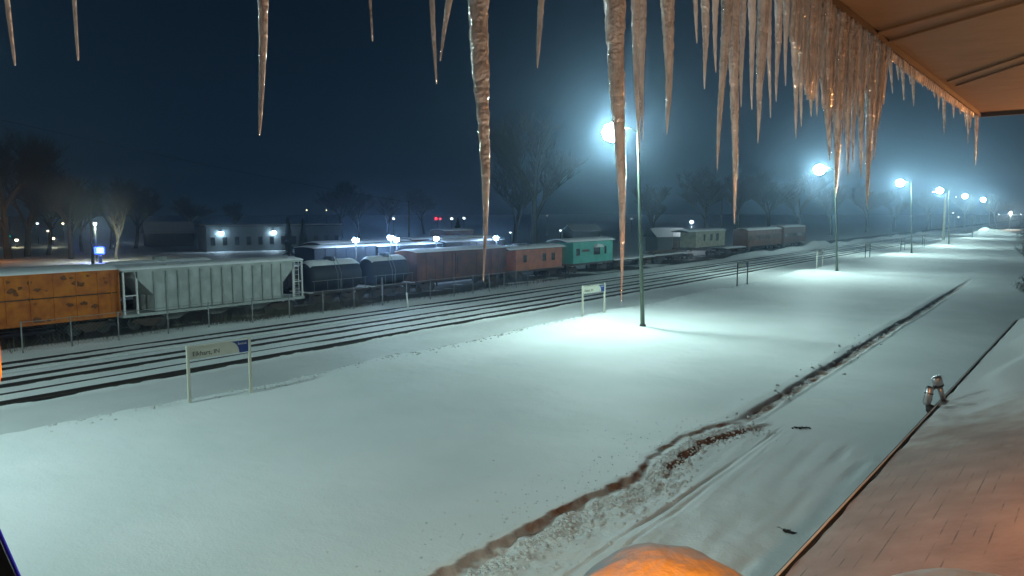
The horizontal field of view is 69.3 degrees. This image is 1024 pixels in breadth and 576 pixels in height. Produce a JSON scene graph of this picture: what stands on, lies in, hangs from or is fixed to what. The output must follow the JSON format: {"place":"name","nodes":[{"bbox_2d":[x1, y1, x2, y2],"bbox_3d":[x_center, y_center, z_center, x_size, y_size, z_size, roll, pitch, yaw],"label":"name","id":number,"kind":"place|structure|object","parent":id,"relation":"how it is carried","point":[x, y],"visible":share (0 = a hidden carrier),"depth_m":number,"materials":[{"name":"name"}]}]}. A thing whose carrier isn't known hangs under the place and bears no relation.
{"place":"outdoors","nodes":[
{"label":"outdoors","id":0,"kind":"place"},
{"bbox_2d":[141,222,195,246],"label":"house","id":1,"kind":"structure","parent":0,"point":[159,234],"depth_m":175.14,"materials":[{"name":"grey"}]},
{"bbox_2d":[196,223,343,251],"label":"warehouse","id":2,"kind":"structure","parent":0,"point":[232,237],"depth_m":155.15,"materials":[{"name":"grey"}]},
{"bbox_2d":[0,214,1023,575],"bbox_3d":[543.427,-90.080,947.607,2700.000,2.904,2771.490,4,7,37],"label":"ground","id":3,"kind":"structure","parent":0,"point":[396,452],"depth_m":29.45,"materials":[{"name":"snow"}]},
{"bbox_2d":[0,125,68,258],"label":"bare tree","id":4,"kind":"object","parent":3,"relation":"on","point":[34,160],"visible":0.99,"depth_m":127.23,"materials":[{"name":"brown plant"}]},
{"bbox_2d":[0,152,79,256],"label":"bare tree","id":5,"kind":"object","parent":3,"relation":"on","point":[33,214],"visible":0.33,"depth_m":134.14,"materials":[{"name":"brown plant"}]},
{"bbox_2d":[9,175,86,254],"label":"bare tree","id":6,"kind":"object","parent":3,"relation":"on","point":[48,222],"visible":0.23,"depth_m":139.91,"materials":[{"name":"brown plant"}]},
{"bbox_2d":[0,264,121,335],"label":"boxcar","id":7,"kind":"object","parent":3,"relation":"on","point":[35,294],"visible":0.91,"depth_m":46.14,"materials":[{"name":"orange paint"}]},
{"bbox_2d":[16,171,105,258],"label":"bare tree","id":8,"kind":"object","parent":3,"relation":"on","point":[49,193],"visible":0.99,"depth_m":125.98,"materials":[{"name":"brown plant"}]},
{"bbox_2d":[44,187,110,251],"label":"bare tree","id":9,"kind":"object","parent":3,"relation":"on","point":[95,214],"visible":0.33,"depth_m":148.62,"materials":[{"name":"brown plant"}]},
{"bbox_2d":[88,193,99,263],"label":"street lamp","id":10,"kind":"object","parent":3,"relation":"on","point":[91,234],"visible":0.91,"depth_m":109.55,"materials":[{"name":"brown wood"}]},
{"bbox_2d":[83,176,146,249],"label":"bare tree","id":11,"kind":"object","parent":3,"relation":"on","point":[124,190],"visible":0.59,"depth_m":158.42,"materials":[{"name":"brown plant"}]},
{"bbox_2d":[101,191,136,258],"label":"bare tree","id":12,"kind":"object","parent":3,"relation":"on","point":[120,206],"visible":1,"depth_m":127.64,"materials":[{"name":"brown plant"}]},
{"bbox_2d":[106,181,162,248],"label":"bare tree","id":13,"kind":"object","parent":3,"relation":"on","point":[144,204],"visible":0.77,"depth_m":164.73,"materials":[{"name":"brown plant"}]},
{"bbox_2d":[105,256,211,319],"bbox_3d":[-27.528,-0.263,58.184,2.825,4.443,10.563,4,7,37],"label":"tank car","id":14,"kind":"object","parent":3,"relation":"on","point":[155,259],"visible":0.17,"depth_m":56.62,"materials":[{"name":"grey paint"}]},
{"bbox_2d":[169,195,217,234],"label":"bare tree","id":15,"kind":"object","parent":3,"relation":"on","point":[188,212],"visible":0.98,"depth_m":218.53,"materials":[{"name":"brown plant"}]},
{"bbox_2d":[106,256,304,329],"bbox_3d":[-22.353,0.088,55.118,3.250,4.367,15.230,4,7,37],"label":"hopper car","id":16,"kind":"object","parent":3,"relation":"on","point":[151,286],"visible":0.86,"depth_m":53.02,"materials":[{"name":"grey paint"}]},
{"bbox_2d":[283,263,300,293],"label":"boxcar","id":17,"kind":"object","parent":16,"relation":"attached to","point":[287,284],"visible":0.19,"depth_m":68.27,"materials":[{"name":"metal"}]},
{"bbox_2d":[185,337,252,402],"bbox_3d":[-12.027,3.474,30.562,0.110,2.573,2.729,5,8,42],"label":"station sign","id":18,"kind":"object","parent":3,"relation":"on","point":[216,349],"visible":0.98,"depth_m":30.38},
{"bbox_2d":[220,202,243,223],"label":"bare tree","id":19,"kind":"object","parent":3,"relation":"on","point":[234,213],"visible":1,"depth_m":231.89,"materials":[{"name":"brown plant"}]},
{"bbox_2d":[20,269,534,352],"bbox_3d":[-12.434,0.576,61.270,0.139,2.601,49.742,4,7,37],"label":"chain link fence","id":20,"kind":"object","parent":3,"relation":"on","point":[252,307],"visible":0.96,"depth_m":53.23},
{"bbox_2d":[0,272,572,353],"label":"weeds","id":21,"kind":"object","parent":3,"relation":"on","point":[260,317],"visible":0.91,"depth_m":57.52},
{"bbox_2d":[282,217,293,255],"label":"evergreen tree","id":22,"kind":"object","parent":3,"relation":"on","point":[288,245],"visible":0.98,"depth_m":129.50,"materials":[{"name":"green plant"}]},
{"bbox_2d":[297,218,307,246],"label":"evergreen tree","id":23,"kind":"object","parent":3,"relation":"on","point":[303,236],"visible":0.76,"depth_m":124.45,"materials":[{"name":"green plant"}]},
{"bbox_2d":[289,256,368,304],"bbox_3d":[-16.004,-0.766,65.271,2.825,4.004,7.482,4,7,37],"label":"tank car","id":24,"kind":"object","parent":3,"relation":"on","point":[326,273],"visible":0.9,"depth_m":64.12,"materials":[{"name":"metal"}]},
{"bbox_2d":[294,243,375,284],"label":"boxcar","id":25,"kind":"object","parent":3,"relation":"on","point":[312,252],"visible":0.32,"depth_m":71.59,"materials":[{"name":"blue paint"}]},
{"bbox_2d":[312,179,364,237],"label":"bare tree","id":26,"kind":"object","parent":3,"relation":"on","point":[335,202],"visible":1,"depth_m":225.72,"materials":[{"name":"brown plant"}]},
{"bbox_2d":[303,238,410,245],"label":"boxcar","id":27,"kind":"object","parent":3,"relation":"on","point":[365,241],"visible":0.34,"depth_m":81.68,"materials":[{"name":"metal"}]},
{"bbox_2d":[345,192,377,237],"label":"bare tree","id":28,"kind":"object","parent":3,"relation":"on","point":[364,203],"visible":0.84,"depth_m":233.13,"materials":[{"name":"brown plant"}]},
{"bbox_2d":[357,253,414,297],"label":"tank car","id":29,"kind":"object","parent":3,"relation":"on","point":[391,269],"visible":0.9,"depth_m":69.18,"materials":[{"name":"metal"}]},
{"bbox_2d":[373,192,403,234],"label":"bare tree","id":30,"kind":"object","parent":3,"relation":"on","point":[391,208],"visible":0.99,"depth_m":257.72,"materials":[{"name":"brown plant"}]},
{"bbox_2d":[367,241,442,255],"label":"boxcar","id":31,"kind":"object","parent":3,"relation":"on","point":[382,247],"visible":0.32,"depth_m":78.76,"materials":[{"name":"blue paint"}]},
{"bbox_2d":[401,187,436,233],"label":"bare tree","id":32,"kind":"object","parent":3,"relation":"on","point":[421,206],"visible":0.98,"depth_m":266.22,"materials":[{"name":"brown plant"}]},
{"bbox_2d":[401,234,492,241],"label":"boxcar","id":33,"kind":"object","parent":3,"relation":"on","point":[419,238],"visible":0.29,"depth_m":93.03,"materials":[{"name":"brown paint"}]},
{"bbox_2d":[395,245,506,291],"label":"boxcar","id":34,"kind":"object","parent":3,"relation":"on","point":[441,264],"visible":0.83,"depth_m":76.41,"materials":[{"name":"brown paint"}]},
{"bbox_2d":[455,251,474,276],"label":"door","id":35,"kind":"structure","parent":34,"relation":"in","point":[464,260],"depth_m":77.63,"materials":[{"name":"brown paint"}]},
{"bbox_2d":[430,228,473,235],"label":"boxcar","id":36,"kind":"object","parent":3,"relation":"on","point":[449,231],"visible":0.24,"depth_m":104.88,"materials":[{"name":"brown paint"}]},
{"bbox_2d":[429,237,504,246],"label":"boxcar","id":37,"kind":"object","parent":3,"relation":"on","point":[454,242],"visible":0.32,"depth_m":87.23,"materials":[{"name":"metal"}]},
{"bbox_2d":[47,283,909,575],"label":"snow rubble","id":38,"kind":"object","parent":3,"relation":"on","point":[493,565],"visible":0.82,"depth_m":21.00,"materials":[{"name":"snow"}]},
{"bbox_2d":[0,222,1021,387],"bbox_3d":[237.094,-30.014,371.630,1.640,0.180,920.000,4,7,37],"label":"railway track","id":39,"kind":"structure","parent":3,"relation":"on","point":[19,383],"depth_m":48.77,"materials":[{"name":"metal"}]},
{"bbox_2d":[0,223,1022,405],"bbox_3d":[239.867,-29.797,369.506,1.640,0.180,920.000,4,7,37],"label":"railway track","id":40,"kind":"structure","parent":3,"relation":"on","point":[68,391],"depth_m":44.84,"materials":[{"name":"metal"}]},
{"bbox_2d":[1,221,1021,370],"bbox_3d":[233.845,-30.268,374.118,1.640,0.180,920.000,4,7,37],"label":"railway track","id":41,"kind":"structure","parent":3,"relation":"on","point":[40,363],"depth_m":53.51,"materials":[{"name":"metal"}]},
{"bbox_2d":[490,157,547,242],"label":"bare tree","id":42,"kind":"object","parent":3,"relation":"on","point":[522,200],"visible":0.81,"depth_m":167.50,"materials":[{"name":"brown plant"}]},
{"bbox_2d":[467,104,590,243],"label":"bare tree","id":43,"kind":"object","parent":3,"relation":"on","point":[505,142],"visible":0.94,"depth_m":146.66,"materials":[{"name":"brown plant"}]},
{"bbox_2d":[499,243,565,280],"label":"caboose","id":44,"kind":"object","parent":3,"relation":"on","point":[545,259],"visible":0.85,"depth_m":88.02,"materials":[{"name":"red paint"}]},
{"bbox_2d":[546,236,614,273],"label":"caboose","id":45,"kind":"object","parent":3,"relation":"on","point":[590,252],"visible":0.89,"depth_m":97.31,"materials":[{"name":"green paint"}]},
{"bbox_2d":[581,283,605,316],"bbox_3d":[5.979,0.975,54.234,0.110,2.475,2.984,5,8,40],"label":"station sign","id":46,"kind":"object","parent":3,"relation":"on","point":[593,288],"visible":1,"depth_m":54.02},
{"bbox_2d":[602,123,645,326],"bbox_3d":[7.271,-3.990,48.159,3.021,13.310,1.380,2,6,17],"label":"lamp post","id":47,"kind":"object","parent":3,"relation":"on","point":[608,133],"visible":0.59,"depth_m":47.66,"materials":[{"name":"metal"}]},
{"bbox_2d":[602,255,655,267],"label":"flatcar","id":48,"kind":"object","parent":3,"relation":"on","point":[616,262],"visible":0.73,"depth_m":108.44,"materials":[{"name":"metal"}]},
{"bbox_2d":[631,184,670,227],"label":"bare tree","id":49,"kind":"object","parent":3,"relation":"on","point":[646,204],"visible":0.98,"depth_m":196.34,"materials":[{"name":"brown plant"}]},
{"bbox_2d":[643,252,682,262],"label":"flatcar","id":50,"kind":"object","parent":3,"relation":"on","point":[661,257],"visible":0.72,"depth_m":118.05,"materials":[{"name":"metal"}]},
{"bbox_2d":[643,228,686,251],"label":"yard shed","id":51,"kind":"structure","parent":3,"relation":"on","point":[658,238],"depth_m":150.01,"materials":[{"name":"grey"}]},
{"bbox_2d":[671,228,726,258],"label":"caboose","id":52,"kind":"object","parent":3,"relation":"on","point":[698,238],"visible":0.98,"depth_m":127.19,"materials":[{"name":"beige paint"}]},
{"bbox_2d":[676,165,732,227],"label":"bare tree","id":53,"kind":"object","parent":3,"relation":"on","point":[710,195],"visible":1,"depth_m":205.63,"materials":[{"name":"brown plant"}]},
{"bbox_2d":[712,246,745,254],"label":"flatcar","id":54,"kind":"object","parent":3,"relation":"on","point":[728,249],"visible":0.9,"depth_m":139.33,"materials":[{"name":"metal"}]},
{"bbox_2d":[721,171,768,228],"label":"bare tree","id":55,"kind":"object","parent":3,"relation":"on","point":[746,190],"visible":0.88,"depth_m":228.32,"materials":[{"name":"brown plant"}]},
{"bbox_2d":[733,226,781,251],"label":"boxcar","id":56,"kind":"object","parent":3,"relation":"on","point":[749,238],"visible":0.9,"depth_m":150.95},
{"bbox_2d":[744,169,806,226],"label":"bare tree","id":57,"kind":"object","parent":3,"relation":"on","point":[774,197],"visible":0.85,"depth_m":238.30,"materials":[{"name":"brown plant"}]},
{"bbox_2d":[774,224,805,247],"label":"boxcar","id":58,"kind":"object","parent":3,"relation":"on","point":[793,234],"visible":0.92,"depth_m":169.32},
{"bbox_2d":[780,170,832,223],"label":"bare tree","id":59,"kind":"object","parent":3,"relation":"on","point":[815,187],"visible":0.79,"depth_m":247.25,"materials":[{"name":"brown plant"}]},
{"bbox_2d":[814,165,838,270],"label":"lamp post","id":60,"kind":"object","parent":3,"relation":"on","point":[819,169],"visible":0.92,"depth_m":91.47,"materials":[{"name":"metal"}]},
{"bbox_2d":[813,184,849,234],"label":"bare tree","id":61,"kind":"object","parent":3,"relation":"on","point":[827,205],"visible":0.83,"depth_m":256.89,"materials":[{"name":"brown plant"}]},
{"bbox_2d":[845,182,896,231],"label":"bare tree","id":62,"kind":"object","parent":3,"relation":"on","point":[858,198],"visible":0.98,"depth_m":298.65,"materials":[{"name":"brown plant"}]},
{"bbox_2d":[878,190,908,230],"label":"bare tree","id":63,"kind":"object","parent":3,"relation":"on","point":[901,207],"visible":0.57,"depth_m":317.30,"materials":[{"name":"brown plant"}]},
{"bbox_2d":[910,187,953,229],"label":"bare tree","id":64,"kind":"object","parent":3,"relation":"on","point":[925,202],"visible":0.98,"depth_m":338.55,"materials":[{"name":"brown plant"}]},
{"bbox_2d":[942,193,946,239],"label":"wooden pole","id":65,"kind":"object","parent":3,"relation":"on","point":[944,218],"visible":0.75,"depth_m":190.36,"materials":[{"name":"brown wood"}]},
{"bbox_2d":[949,194,976,228],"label":"bare tree","id":66,"kind":"object","parent":3,"relation":"on","point":[966,204],"visible":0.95,"depth_m":357.09,"materials":[{"name":"plant"}]},
{"bbox_2d":[979,194,1012,228],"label":"bare tree","id":67,"kind":"object","parent":3,"relation":"on","point":[995,206],"visible":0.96,"depth_m":347.69,"materials":[{"name":"brown plant"}]},
{"bbox_3d":[7.771,2.423,10.725,3.400,9.000,42.000,4,7,37],"label":"station wall","id":68,"kind":"object","parent":3,"relation":"on","visible":0},
{"bbox_2d":[0,529,20,575],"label":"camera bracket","id":69,"kind":"object","parent":68,"relation":"attached to","point":[6,566],"visible":1,"depth_m":0.84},
{"bbox_2d":[584,542,742,575],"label":"lamp housing","id":70,"kind":"object","parent":68,"relation":"on","point":[648,559],"visible":1,"depth_m":1.10,"materials":[{"name":"metal"}]},
{"bbox_2d":[774,318,1023,575],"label":"porch roof","id":71,"kind":"structure","parent":68,"relation":"attached to","point":[941,486],"depth_m":10.52,"materials":[{"name":"metal"}]},
{"bbox_2d":[923,375,949,412],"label":"tube floodlights","id":72,"kind":"object","parent":71,"relation":"attached to","point":[937,383],"visible":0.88,"depth_m":17.11,"materials":[{"name":"metal"}]},
{"bbox_2d":[832,0,1023,116],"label":"station eave","id":73,"kind":"object","parent":68,"relation":"attached to","point":[968,54],"visible":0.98,"depth_m":3.49,"materials":[{"name":"wood"}]},
{"bbox_2d":[4,0,15,64],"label":"icicle","id":74,"kind":"object","parent":73,"relation":"hanging from","point":[8,16],"visible":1,"depth_m":0.73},
{"bbox_2d":[72,0,78,59],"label":"icicle","id":75,"kind":"object","parent":73,"relation":"hanging from","point":[74,3],"visible":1,"depth_m":0.78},
{"bbox_2d":[258,0,268,134],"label":"icicle","id":76,"kind":"object","parent":73,"relation":"hanging from","point":[263,6],"visible":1,"depth_m":0.95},
{"bbox_2d":[429,0,436,83],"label":"icicle","id":77,"kind":"object","parent":73,"relation":"hanging from","point":[432,16],"visible":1,"depth_m":1.18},
{"bbox_2d":[440,0,452,60],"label":"icicle","id":78,"kind":"object","parent":73,"relation":"hanging from","point":[448,3],"visible":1,"depth_m":1.20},
{"bbox_2d":[468,0,489,280],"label":"icicle","id":79,"kind":"object","parent":73,"relation":"hanging from","point":[478,30],"visible":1,"depth_m":1.27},
{"bbox_2d":[537,0,544,67],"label":"icicle","id":80,"kind":"object","parent":73,"relation":"hanging from","point":[540,16],"visible":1,"depth_m":1.40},
{"bbox_2d":[603,0,625,300],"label":"icicle","id":81,"kind":"object","parent":73,"relation":"hanging from","point":[615,16],"visible":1,"depth_m":1.62,"materials":[{"name":"ice"}]},
{"bbox_2d":[631,0,639,151],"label":"icicle","id":82,"kind":"object","parent":73,"relation":"hanging from","point":[635,11],"visible":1,"depth_m":1.68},
{"bbox_2d":[639,0,646,139],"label":"icicle","id":83,"kind":"object","parent":73,"relation":"hanging from","point":[643,26],"visible":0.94,"depth_m":1.70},
{"bbox_2d":[660,0,674,134],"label":"icicle","id":84,"kind":"object","parent":73,"relation":"hanging from","point":[668,15],"visible":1,"depth_m":1.80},
{"bbox_2d":[693,0,697,41],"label":"icicle","id":85,"kind":"object","parent":73,"relation":"hanging from","point":[695,3],"visible":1,"depth_m":1.91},
{"bbox_2d":[700,0,709,88],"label":"icicle","id":86,"kind":"object","parent":73,"relation":"hanging from","point":[705,16],"visible":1,"depth_m":1.96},
{"bbox_2d":[712,0,718,71],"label":"icicle","id":87,"kind":"object","parent":73,"relation":"hanging from","point":[715,5],"visible":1,"depth_m":2.00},
{"bbox_2d":[717,0,732,169],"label":"icicle","id":88,"kind":"object","parent":73,"relation":"hanging from","point":[726,10],"visible":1,"depth_m":2.06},
{"bbox_2d":[728,0,740,223],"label":"icicle","id":89,"kind":"object","parent":73,"relation":"hanging from","point":[733,60],"visible":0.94,"depth_m":2.12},
{"bbox_2d":[739,0,746,106],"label":"icicle","id":90,"kind":"object","parent":73,"relation":"hanging from","point":[742,23],"visible":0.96,"depth_m":2.15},
{"bbox_2d":[748,0,755,107],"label":"icicle","id":91,"kind":"object","parent":73,"relation":"hanging from","point":[752,14],"visible":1,"depth_m":2.21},
{"bbox_2d":[756,0,769,141],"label":"icicle","id":92,"kind":"object","parent":73,"relation":"hanging from","point":[762,20],"visible":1,"depth_m":2.26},
{"bbox_2d":[766,0,771,117],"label":"icicle","id":93,"kind":"object","parent":73,"relation":"hanging from","point":[769,44],"visible":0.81,"depth_m":2.32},
{"bbox_2d":[774,0,782,100],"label":"icicle","id":94,"kind":"object","parent":73,"relation":"hanging from","point":[778,8],"visible":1,"depth_m":2.38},
{"bbox_2d":[783,0,789,85],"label":"icicle","id":95,"kind":"object","parent":73,"relation":"hanging from","point":[786,9],"visible":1,"depth_m":2.43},
{"bbox_2d":[790,0,799,136],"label":"icicle","id":96,"kind":"object","parent":73,"relation":"hanging from","point":[794,59],"visible":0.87,"depth_m":2.52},
{"bbox_2d":[798,0,805,126],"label":"icicle","id":97,"kind":"object","parent":73,"relation":"hanging from","point":[801,65],"visible":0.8,"depth_m":2.56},
{"bbox_2d":[809,0,815,116],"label":"icicle","id":98,"kind":"object","parent":73,"relation":"hanging from","point":[812,24],"visible":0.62,"depth_m":2.61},
{"bbox_2d":[815,0,822,115],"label":"icicle","id":99,"kind":"object","parent":73,"relation":"hanging from","point":[819,42],"visible":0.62,"depth_m":2.68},
{"bbox_2d":[824,0,832,159],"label":"icicle","id":100,"kind":"object","parent":73,"relation":"hanging from","point":[829,49],"visible":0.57,"depth_m":2.77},
{"bbox_2d":[831,9,836,122],"bbox_3d":[1.225,-0.853,2.845,0.039,0.424,0.101,4,7,37],"label":"icicle","id":101,"kind":"object","parent":73,"relation":"hanging from","point":[834,58],"visible":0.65,"depth_m":2.83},
{"bbox_2d":[788,0,890,129],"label":"ice curtain","id":102,"kind":"object","parent":73,"relation":"hanging from","point":[809,87],"visible":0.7,"depth_m":2.80,"materials":[{"name":"ice"}]},
{"bbox_2d":[833,12,846,195],"bbox_3d":[1.279,-0.720,2.926,0.065,0.717,0.111,4,7,37],"label":"icicle","id":103,"kind":"object","parent":73,"relation":"hanging from","point":[837,123],"visible":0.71,"depth_m":2.91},
{"bbox_2d":[842,15,848,133],"bbox_3d":[1.325,-0.854,2.969,0.040,0.457,0.095,4,7,37],"label":"icicle","id":104,"kind":"object","parent":73,"relation":"hanging from","point":[843,104],"visible":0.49,"depth_m":2.99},
{"bbox_2d":[845,18,854,173],"bbox_3d":[1.374,-0.779,3.041,0.050,0.620,0.131,4,7,37],"label":"icicle","id":105,"kind":"object","parent":73,"relation":"hanging from","point":[848,93],"visible":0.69,"depth_m":3.03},
{"bbox_2d":[851,24,859,160],"bbox_3d":[1.429,-0.811,3.105,0.042,0.563,0.099,4,7,37],"label":"icicle","id":106,"kind":"object","parent":73,"relation":"hanging from","point":[854,104],"visible":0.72,"depth_m":3.11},
{"bbox_2d":[858,29,867,177],"bbox_3d":[1.506,-0.790,3.207,0.049,0.626,0.126,4,7,37],"label":"icicle","id":107,"kind":"object","parent":73,"relation":"hanging from","point":[861,117],"visible":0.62,"depth_m":3.21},
{"bbox_2d":[865,35,878,207],"bbox_3d":[1.597,-0.738,3.326,0.062,0.763,0.114,4,7,37],"label":"icicle","id":108,"kind":"object","parent":73,"relation":"hanging from","point":[869,115],"visible":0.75,"depth_m":3.32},
{"bbox_2d":[873,42,885,157],"bbox_3d":[1.682,-0.860,3.420,0.054,0.534,0.060,4,7,37],"label":"icicle","id":109,"kind":"object","parent":73,"relation":"hanging from","point":[883,45],"visible":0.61,"depth_m":3.40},
{"bbox_2d":[890,52,974,117],"bbox_3d":[2.696,-1.222,4.668,0.026,0.057,2.955,5,7,38],"label":"ice band","id":110,"kind":"object","parent":73,"relation":"attached to","point":[931,87],"visible":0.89,"depth_m":4.30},
{"bbox_2d":[892,568,1000,575],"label":"lamp housing","id":111,"kind":"object","parent":68,"relation":"on","point":[942,572],"visible":1,"depth_m":1.50,"materials":[{"name":"metal"}]},
{"bbox_2d":[0,0,1023,216],"label":"sky","id":112,"kind":"structure","parent":0,"point":[179,79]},
{"bbox_2d":[562,224,602,237],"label":"house","id":113,"kind":"structure","parent":0,"point":[582,230],"depth_m":189.93,"materials":[{"name":"grey"}]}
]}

